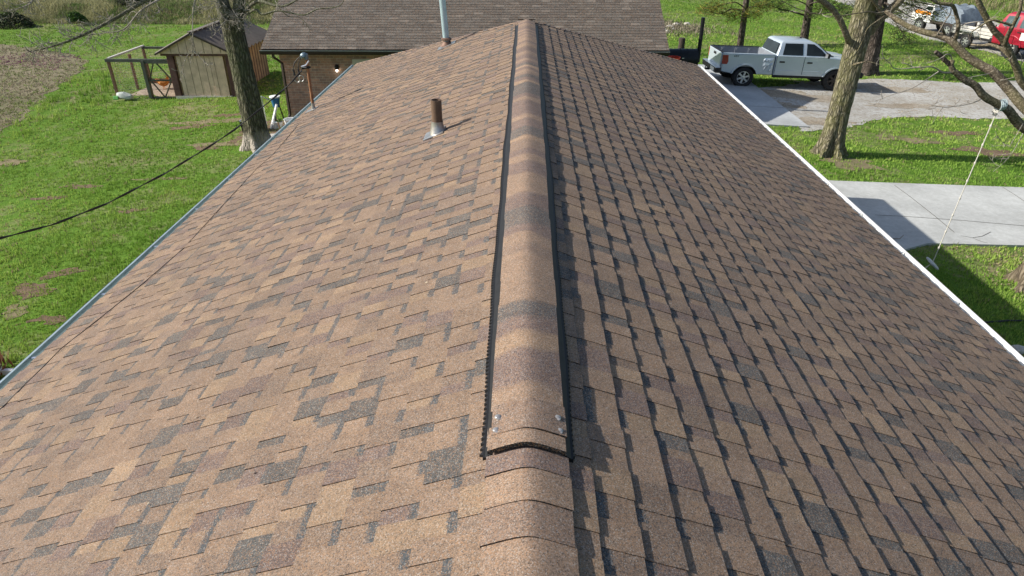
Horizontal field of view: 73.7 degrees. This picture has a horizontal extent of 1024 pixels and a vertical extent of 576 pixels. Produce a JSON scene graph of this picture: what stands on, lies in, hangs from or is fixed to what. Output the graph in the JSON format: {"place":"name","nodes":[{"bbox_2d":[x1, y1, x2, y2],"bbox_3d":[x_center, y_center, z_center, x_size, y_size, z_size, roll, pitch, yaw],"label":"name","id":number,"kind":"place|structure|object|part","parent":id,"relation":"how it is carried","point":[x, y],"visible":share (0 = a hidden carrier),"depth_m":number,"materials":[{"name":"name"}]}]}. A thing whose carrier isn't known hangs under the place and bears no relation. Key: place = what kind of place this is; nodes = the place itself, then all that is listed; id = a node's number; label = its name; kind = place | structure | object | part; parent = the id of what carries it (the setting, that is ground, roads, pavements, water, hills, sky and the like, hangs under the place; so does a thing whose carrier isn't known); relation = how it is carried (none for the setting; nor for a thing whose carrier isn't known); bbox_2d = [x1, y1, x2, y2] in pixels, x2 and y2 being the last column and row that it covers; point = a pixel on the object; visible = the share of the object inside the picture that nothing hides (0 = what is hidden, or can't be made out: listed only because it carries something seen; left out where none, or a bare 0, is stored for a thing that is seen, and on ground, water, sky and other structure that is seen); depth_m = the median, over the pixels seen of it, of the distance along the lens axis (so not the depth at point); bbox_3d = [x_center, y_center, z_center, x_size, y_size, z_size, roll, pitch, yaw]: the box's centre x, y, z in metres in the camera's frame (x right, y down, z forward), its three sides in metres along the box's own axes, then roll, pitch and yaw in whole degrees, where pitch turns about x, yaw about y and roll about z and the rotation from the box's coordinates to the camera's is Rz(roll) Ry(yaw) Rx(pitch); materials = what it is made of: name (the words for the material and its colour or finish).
{"place":"outdoors","nodes":[
{"label":"outdoors","id":0,"kind":"place"},
{"bbox_2d":[0,44,88,132],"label":"stubble field","id":1,"kind":"structure","parent":0,"point":[56,74],"depth_m":30.02,"materials":[{"name":"beige plant"}]},
{"bbox_2d":[0,0,271,21],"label":"grassy bank","id":2,"kind":"structure","parent":0,"point":[134,12],"depth_m":45.01,"materials":[{"name":"green plant"}]},
{"bbox_2d":[114,0,149,6],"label":"bush","id":3,"kind":"object","parent":2,"relation":"on","point":[120,2],"visible":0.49,"depth_m":45.14,"materials":[{"name":"green plant"}]},
{"bbox_2d":[283,117,292,123],"bbox_3d":[-6.970,-5.181,21.533,0.430,0.310,0.430,1,29,1],"label":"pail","id":4,"kind":"object","parent":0,"point":[287,119],"visible":0.27,"depth_m":21.58,"materials":[{"name":"white plastic"}]},
{"bbox_2d":[0,0,1023,379],"bbox_3d":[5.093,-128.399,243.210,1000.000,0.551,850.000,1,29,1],"label":"ground","id":5,"kind":"structure","parent":0,"point":[276,86],"depth_m":20.23,"materials":[{"name":"green plant"}]},
{"bbox_2d":[0,349,13,376],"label":"dead shrub","id":6,"kind":"object","parent":5,"relation":"on","point":[3,360],"visible":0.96,"depth_m":10.34,"materials":[{"name":"brown plant"}]},
{"bbox_2d":[0,368,13,375],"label":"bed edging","id":7,"kind":"object","parent":5,"relation":"on","point":[5,371],"depth_m":10.19,"materials":[{"name":"white stone"}]},
{"bbox_2d":[0,159,26,166],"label":"bare patch","id":8,"kind":"object","parent":5,"relation":"on","point":[15,161],"visible":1,"depth_m":19.84,"materials":[{"name":"soil"}]},
{"bbox_2d":[0,304,27,319],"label":"bare patch","id":9,"kind":"object","parent":5,"relation":"on","point":[13,314],"visible":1,"depth_m":11.95,"materials":[{"name":"soil"}]},
{"bbox_2d":[0,11,35,28],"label":"bush","id":10,"kind":"object","parent":5,"relation":"on","point":[7,20],"visible":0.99,"depth_m":41.72,"materials":[{"name":"green plant"}]},
{"bbox_2d":[12,283,56,300],"bbox_3d":[-8.915,0.033,12.658,0.981,0.047,0.590,19,34,31],"label":"bare patch","id":11,"kind":"object","parent":5,"relation":"on","point":[26,290],"visible":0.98,"depth_m":12.64,"materials":[{"name":"soil"}]},
{"bbox_2d":[27,196,64,199],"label":"bare patch","id":12,"kind":"object","parent":5,"relation":"on","point":[47,198],"visible":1,"depth_m":17.06,"materials":[{"name":"soil"}]},
{"bbox_2d":[26,315,67,324],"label":"bare patch","id":13,"kind":"object","parent":5,"relation":"on","point":[46,319],"visible":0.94,"depth_m":11.65,"materials":[{"name":"soil"}]},
{"bbox_2d":[39,267,88,279],"bbox_3d":[-8.670,-0.311,13.250,0.882,0.045,0.376,-10,31,-17],"label":"bare patch","id":14,"kind":"object","parent":5,"relation":"on","point":[49,275],"visible":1,"depth_m":13.22,"materials":[{"name":"soil"}]},
{"bbox_2d":[67,11,88,22],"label":"bush","id":15,"kind":"object","parent":5,"relation":"on","point":[73,16],"visible":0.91,"depth_m":42.47,"materials":[{"name":"green plant"}]},
{"bbox_2d":[58,184,102,188],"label":"bare patch","id":16,"kind":"object","parent":5,"relation":"on","point":[82,186],"visible":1,"depth_m":17.71,"materials":[{"name":"soil"}]},
{"bbox_2d":[113,92,133,100],"bbox_3d":[-14.844,-7.337,26.099,0.660,0.305,0.392,1,29,1],"label":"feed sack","id":17,"kind":"object","parent":5,"relation":"on","point":[126,96],"visible":1,"depth_m":25.99,"materials":[{"name":"white plastic"}]},
{"bbox_2d":[120,208,145,212],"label":"bare patch","id":18,"kind":"object","parent":5,"relation":"on","point":[131,210],"visible":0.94,"depth_m":15.99,"materials":[{"name":"soil"}]},
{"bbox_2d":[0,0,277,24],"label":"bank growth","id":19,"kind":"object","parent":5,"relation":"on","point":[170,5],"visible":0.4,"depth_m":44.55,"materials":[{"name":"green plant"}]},
{"bbox_2d":[104,45,175,99],"bbox_3d":[-14.065,-8.568,27.172,2.427,1.629,2.865,1,29,1],"label":"hen run","id":20,"kind":"object","parent":5,"relation":"on","point":[147,74],"visible":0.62,"depth_m":26.10,"materials":[{"name":"metal"}]},
{"bbox_2d":[132,83,174,95],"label":"pen dirt","id":21,"kind":"structure","parent":5,"relation":"on","point":[156,92],"depth_m":27.39,"materials":[{"name":"brown soil"}]},
{"bbox_2d":[156,75,168,88],"bbox_3d":[-14.159,-8.348,27.663,0.470,0.570,0.371,-19,34,-30],"label":"hen","id":22,"kind":"object","parent":21,"relation":"on","point":[163,83],"visible":0.75,"depth_m":27.57,"materials":[{"name":"orange"}]},
{"bbox_2d":[131,177,187,180],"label":"bare patch","id":23,"kind":"object","parent":5,"relation":"on","point":[169,178],"visible":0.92,"depth_m":17.91,"materials":[{"name":"soil"}]},
{"bbox_2d":[0,0,343,152],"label":"bare tree","id":24,"kind":"object","parent":5,"relation":"on","point":[256,135],"visible":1,"depth_m":17.98,"materials":[{"name":"brown plant"}]},
{"bbox_2d":[169,124,216,129],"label":"bare patch","id":25,"kind":"object","parent":5,"relation":"on","point":[185,127],"visible":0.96,"depth_m":22.46,"materials":[{"name":"soil"}]},
{"bbox_2d":[167,118,240,124],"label":"bare patch","id":26,"kind":"object","parent":5,"relation":"on","point":[209,121],"visible":0.86,"depth_m":22.92,"materials":[{"name":"soil"}]},
{"bbox_2d":[195,146,221,149],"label":"bare patch","id":27,"kind":"object","parent":5,"relation":"on","point":[201,148],"visible":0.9,"depth_m":20.19,"materials":[{"name":"soil"}]},
{"bbox_2d":[154,20,269,98],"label":"garden shed","id":28,"kind":"structure","parent":5,"relation":"on","point":[198,79],"depth_m":25.78,"materials":[{"name":"beige wood"}]},
{"bbox_2d":[176,56,216,95],"bbox_3d":[-11.935,-8.029,25.813,1.237,1.479,0.034,1,29,1],"label":"sliding door","id":29,"kind":"structure","parent":28,"relation":"in","point":[198,79],"depth_m":25.82,"materials":[{"name":"beige wood"}]},
{"bbox_2d":[209,56,229,95],"bbox_3d":[-11.043,-8.011,25.782,0.512,1.479,0.034,1,29,1],"label":"sliding door","id":30,"kind":"structure","parent":28,"relation":"in","point":[218,68],"depth_m":25.78,"materials":[{"name":"beige wood"}]},
{"bbox_2d":[187,141,241,146],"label":"bare patch","id":31,"kind":"object","parent":5,"relation":"on","point":[205,144],"visible":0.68,"depth_m":20.49,"materials":[{"name":"soil"}]},
{"bbox_2d":[207,113,239,116],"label":"bare patch","id":32,"kind":"object","parent":5,"relation":"on","point":[226,115],"visible":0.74,"depth_m":23.55,"materials":[{"name":"soil"}]},
{"bbox_2d":[227,136,242,143],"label":"bare patch","id":33,"kind":"object","parent":5,"relation":"on","point":[234,141],"visible":0.58,"depth_m":20.74,"materials":[{"name":"soil"}]},
{"bbox_2d":[239,119,284,134],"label":"bare soil","id":34,"kind":"structure","parent":5,"relation":"on","point":[268,126],"depth_m":21.60,"materials":[{"name":"brown soil"}]},
{"bbox_2d":[261,96,268,127],"bbox_3d":[-7.670,-5.522,21.408,0.037,1.103,0.526,2,29,3],"label":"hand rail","id":35,"kind":"object","parent":34,"relation":"on","point":[263,107],"visible":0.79,"depth_m":21.12,"materials":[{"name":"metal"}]},
{"bbox_2d":[270,104,277,128],"bbox_3d":[-7.541,-5.437,21.631,0.353,0.750,0.090,-22,36,-33],"label":"board","id":36,"kind":"object","parent":34,"relation":"on","point":[274,114],"visible":1,"depth_m":21.60,"materials":[{"name":"white wood"}]},
{"bbox_2d":[271,121,277,128],"bbox_3d":[-7.512,-5.166,21.667,0.220,0.210,0.214,1,29,1],"label":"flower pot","id":37,"kind":"object","parent":34,"relation":"on","point":[274,124],"visible":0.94,"depth_m":21.61,"materials":[{"name":"white ceramic"}]},
{"bbox_2d":[269,95,283,120],"bbox_3d":[-7.506,-5.663,21.821,0.373,0.937,0.378,1,29,1],"label":"utility bucket","id":38,"kind":"object","parent":34,"relation":"on","point":[276,100],"visible":0.76,"depth_m":21.64,"materials":[{"name":"blue plastic"}]},
{"bbox_2d":[276,118,282,128],"bbox_3d":[-7.372,-5.231,21.618,0.228,0.358,0.234,1,29,1],"label":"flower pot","id":39,"kind":"object","parent":34,"relation":"on","point":[280,122],"visible":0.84,"depth_m":21.59,"materials":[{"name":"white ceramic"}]},
{"bbox_2d":[259,0,669,116],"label":"house","id":40,"kind":"structure","parent":5,"relation":"on","point":[334,43],"depth_m":21.96,"materials":[{"name":"brown"}]},
{"bbox_2d":[352,59,371,64],"bbox_3d":[-4.433,-6.743,22.083,1.350,1.265,0.066,1,29,1],"label":"window","id":41,"kind":"structure","parent":40,"relation":"in","point":[354,61],"depth_m":21.79,"materials":[{"name":"glass"}]},
{"bbox_2d":[0,0,1023,575],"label":"house","id":42,"kind":"structure","parent":5,"relation":"on","point":[562,362],"depth_m":3.41,"materials":[{"name":"brown"}]},
{"bbox_2d":[0,70,301,239],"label":"power cable","id":43,"kind":"object","parent":42,"relation":"attached to","point":[151,180],"visible":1,"depth_m":9.93,"materials":[{"name":"black rubber"}]},
{"bbox_2d":[678,37,684,48],"bbox_3d":[8.060,-11.521,32.496,0.342,0.737,0.336,1,29,1],"label":"post","id":44,"kind":"object","parent":5,"relation":"on","point":[681,41],"visible":0.67,"depth_m":32.34,"materials":[{"name":"wood"}]},
{"bbox_2d":[666,17,704,64],"bbox_3d":[5.747,-7.617,23.079,1.195,2.865,0.747,1,29,1],"label":"barrel smoker","id":45,"kind":"object","parent":5,"relation":"on","point":[690,55],"visible":0.52,"depth_m":22.73,"materials":[{"name":"black metal"}]},
{"bbox_2d":[663,15,738,38],"bbox_3d":[9.076,-15.529,40.292,8.087,0.668,8.685,-7,30,-12],"label":"weed heap","id":46,"kind":"object","parent":5,"relation":"on","point":[676,27],"visible":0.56,"depth_m":39.61,"materials":[{"name":"beige plant"}]},
{"bbox_2d":[693,0,776,45],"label":"pine tree","id":47,"kind":"object","parent":5,"relation":"on","point":[745,14],"visible":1,"depth_m":32.76,"materials":[{"name":"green plant"}]},
{"bbox_2d":[753,0,854,39],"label":"pine tree","id":48,"kind":"object","parent":5,"relation":"on","point":[805,28],"visible":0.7,"depth_m":35.48,"materials":[{"name":"green plant"}]},
{"bbox_2d":[780,0,904,159],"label":"mossy tree","id":49,"kind":"object","parent":5,"relation":"on","point":[865,22],"visible":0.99,"depth_m":18.28,"materials":[{"name":"brown plant"}]},
{"bbox_2d":[817,157,887,169],"bbox_3d":[9.365,-3.501,18.990,1.754,0.091,1.409,1,29,1],"label":"bare patch","id":50,"kind":"object","parent":5,"relation":"on","point":[839,163],"visible":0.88,"depth_m":18.87,"materials":[{"name":"soil"}]},
{"bbox_2d":[760,79,1023,130],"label":"gravel drive","id":51,"kind":"structure","parent":5,"relation":"on","point":[860,111],"depth_m":25.87,"materials":[{"name":"grey gravel"}]},
{"bbox_2d":[702,36,862,90],"bbox_3d":[10.750,-9.088,27.299,6.062,1.827,2.375,1,29,-3],"label":"pickup truck","id":52,"kind":"object","parent":51,"relation":"on","point":[787,56],"visible":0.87,"depth_m":26.55,"materials":[{"name":"silver metal"}]},
{"bbox_3d":[10.252,-9.597,26.996,0.143,0.369,1.444,1,29,-3],"label":"rear window","id":53,"kind":"part","parent":52,"relation":"part of","materials":[{"name":"grey glass"}]},
{"bbox_3d":[10.764,-8.878,26.462,1.083,1.121,0.244,1,29,-3],"label":"door","id":54,"kind":"part","parent":52,"relation":"part of","materials":[{"name":"silver metal"}]},
{"bbox_3d":[11.776,-8.860,26.512,0.917,1.121,0.244,1,29,-3],"label":"door","id":55,"kind":"part","parent":52,"relation":"part of","materials":[{"name":"silver metal"}]},
{"bbox_2d":[778,102,806,108],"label":"leafy drive patch","id":56,"kind":"object","parent":51,"relation":"on","point":[783,104],"visible":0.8,"depth_m":24.48,"materials":[{"name":"beige plant"}]},
{"bbox_2d":[759,88,831,102],"bbox_3d":[10.593,-7.352,26.004,4.802,0.250,1.921,1,29,1],"label":"leafy drive patch","id":57,"kind":"object","parent":51,"relation":"on","point":[801,95],"visible":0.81,"depth_m":25.95,"materials":[{"name":"beige plant"}]},
{"bbox_2d":[799,116,856,124],"bbox_3d":[10.199,-5.546,22.726,3.110,0.162,1.236,1,29,1],"label":"leafy drive patch","id":58,"kind":"object","parent":51,"relation":"on","point":[808,120],"visible":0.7,"depth_m":22.81,"materials":[{"name":"beige plant"}]},
{"bbox_2d":[794,81,872,85],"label":"leafy drive patch","id":59,"kind":"object","parent":51,"relation":"on","point":[814,83],"visible":0.55,"depth_m":28.28,"materials":[{"name":"brown plant"}]},
{"bbox_2d":[857,85,932,92],"bbox_3d":[15.131,-8.130,27.747,3.852,0.070,1.354,1,29,1],"label":"leafy drive patch","id":60,"kind":"object","parent":51,"relation":"on","point":[874,88],"visible":0.76,"depth_m":27.66,"materials":[{"name":"brown plant"}]},
{"bbox_2d":[865,103,951,108],"bbox_3d":[14.782,-6.794,25.334,3.754,0.082,0.931,1,29,1],"label":"leafy drive patch","id":61,"kind":"object","parent":51,"relation":"on","point":[907,105],"visible":0.95,"depth_m":25.30,"materials":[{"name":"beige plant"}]},
{"bbox_2d":[761,79,1023,290],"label":"leaf litter","id":62,"kind":"object","parent":5,"relation":"on","point":[956,246],"visible":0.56,"depth_m":14.24,"materials":[{"name":"brown plant"}]},
{"bbox_2d":[833,0,953,75],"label":"dark tree","id":63,"kind":"object","parent":5,"relation":"on","point":[873,51],"visible":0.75,"depth_m":28.46,"materials":[{"name":"brown plant"}]},
{"bbox_2d":[875,135,944,143],"bbox_3d":[12.393,-4.643,21.359,2.223,0.116,0.849,1,29,1],"label":"bare patch","id":64,"kind":"object","parent":5,"relation":"on","point":[910,139],"visible":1,"depth_m":21.34,"materials":[{"name":"soil"}]},
{"bbox_2d":[873,0,1023,293],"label":"swing tree","id":65,"kind":"object","parent":5,"relation":"on","point":[1008,88],"visible":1,"depth_m":11.15,"materials":[{"name":"brown plant"}]},
{"bbox_2d":[925,98,1007,269],"bbox_3d":[7.797,-1.688,11.832,0.420,3.159,0.300,1,29,1],"label":"rope swing","id":66,"kind":"object","parent":65,"relation":"hanging from","point":[1004,105],"visible":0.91,"depth_m":11.60,"materials":[{"name":"white fabric"}]},
{"bbox_2d":[925,130,981,135],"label":"bare patch","id":67,"kind":"object","parent":5,"relation":"on","point":[957,133],"visible":0.96,"depth_m":22.34,"materials":[{"name":"soil"}]},
{"bbox_2d":[927,0,1023,12],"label":"verge growth","id":68,"kind":"object","parent":5,"relation":"on","point":[1011,5],"visible":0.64,"depth_m":50.75,"materials":[{"name":"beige plant"}]},
{"bbox_2d":[948,146,1023,155],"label":"bare patch","id":69,"kind":"object","parent":5,"relation":"on","point":[986,151],"visible":0.96,"depth_m":20.65,"materials":[{"name":"soil"}]},
{"bbox_2d":[984,320,1023,322],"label":"garden hose","id":70,"kind":"object","parent":5,"relation":"on","point":[1001,321],"visible":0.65,"depth_m":11.54,"materials":[{"name":"black rubber"}]},
{"bbox_2d":[1012,345,1023,354],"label":"stone","id":71,"kind":"object","parent":5,"relation":"on","point":[1019,349],"visible":0.53,"depth_m":10.69,"materials":[{"name":"grey stone"}]},
{"bbox_2d":[668,56,680,59],"bbox_3d":[5.240,-7.250,22.183,0.410,0.510,0.406,1,29,1],"label":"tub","id":72,"kind":"object","parent":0,"point":[677,57],"visible":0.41,"depth_m":22.18,"materials":[{"name":"red plastic"}]},
{"bbox_2d":[698,64,808,127],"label":"concrete path","id":73,"kind":"structure","parent":0,"point":[751,96],"depth_m":24.30,"materials":[{"name":"grey concrete"}]},
{"bbox_2d":[828,180,1023,250],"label":"concrete driveway","id":74,"kind":"structure","parent":0,"point":[877,202],"depth_m":15.89,"materials":[{"name":"grey concrete"}]},
{"bbox_2d":[896,186,953,231],"bbox_3d":[9.674,-1.909,16.078,0.051,0.005,2.897,1,29,2],"label":"driveway joint","id":75,"kind":"object","parent":74,"relation":"on","point":[926,209],"visible":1,"depth_m":15.92,"materials":[{"name":"grey concrete"}]},
{"bbox_2d":[885,215,1022,225],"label":"driveway joint","id":76,"kind":"object","parent":74,"relation":"on","point":[952,219],"visible":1,"depth_m":15.46,"materials":[{"name":"grey concrete"}]},
{"bbox_2d":[836,0,1023,61],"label":"farm road","id":77,"kind":"structure","parent":0,"point":[931,27],"depth_m":41.01,"materials":[{"name":"grey gravel"}]},
{"bbox_2d":[911,3,984,35],"bbox_3d":[25.127,-15.564,39.394,1.737,1.742,3.915,-4,29,-8],"label":"farm truck","id":78,"kind":"object","parent":77,"relation":"on","point":[968,13],"visible":0.46,"depth_m":38.28,"materials":[{"name":"white metal"}]},
{"bbox_2d":[950,22,997,47],"bbox_3d":[24.808,-12.974,35.426,2.160,1.086,3.616,-8,30,-14],"label":"utility trailer","id":79,"kind":"object","parent":77,"relation":"on","point":[984,34],"visible":0.5,"depth_m":35.64,"materials":[{"name":"white metal"}]},
{"bbox_2d":[989,11,1023,57],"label":"car","id":80,"kind":"object","parent":77,"relation":"on","point":[1016,40],"visible":0.57,"depth_m":32.94,"materials":[{"name":"red paint"}]},
{"bbox_2d":[1012,19,1023,45],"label":"door","id":81,"kind":"structure","parent":80,"relation":"in","point":[1018,33],"depth_m":32.67,"materials":[{"name":"red paint"}]}
]}

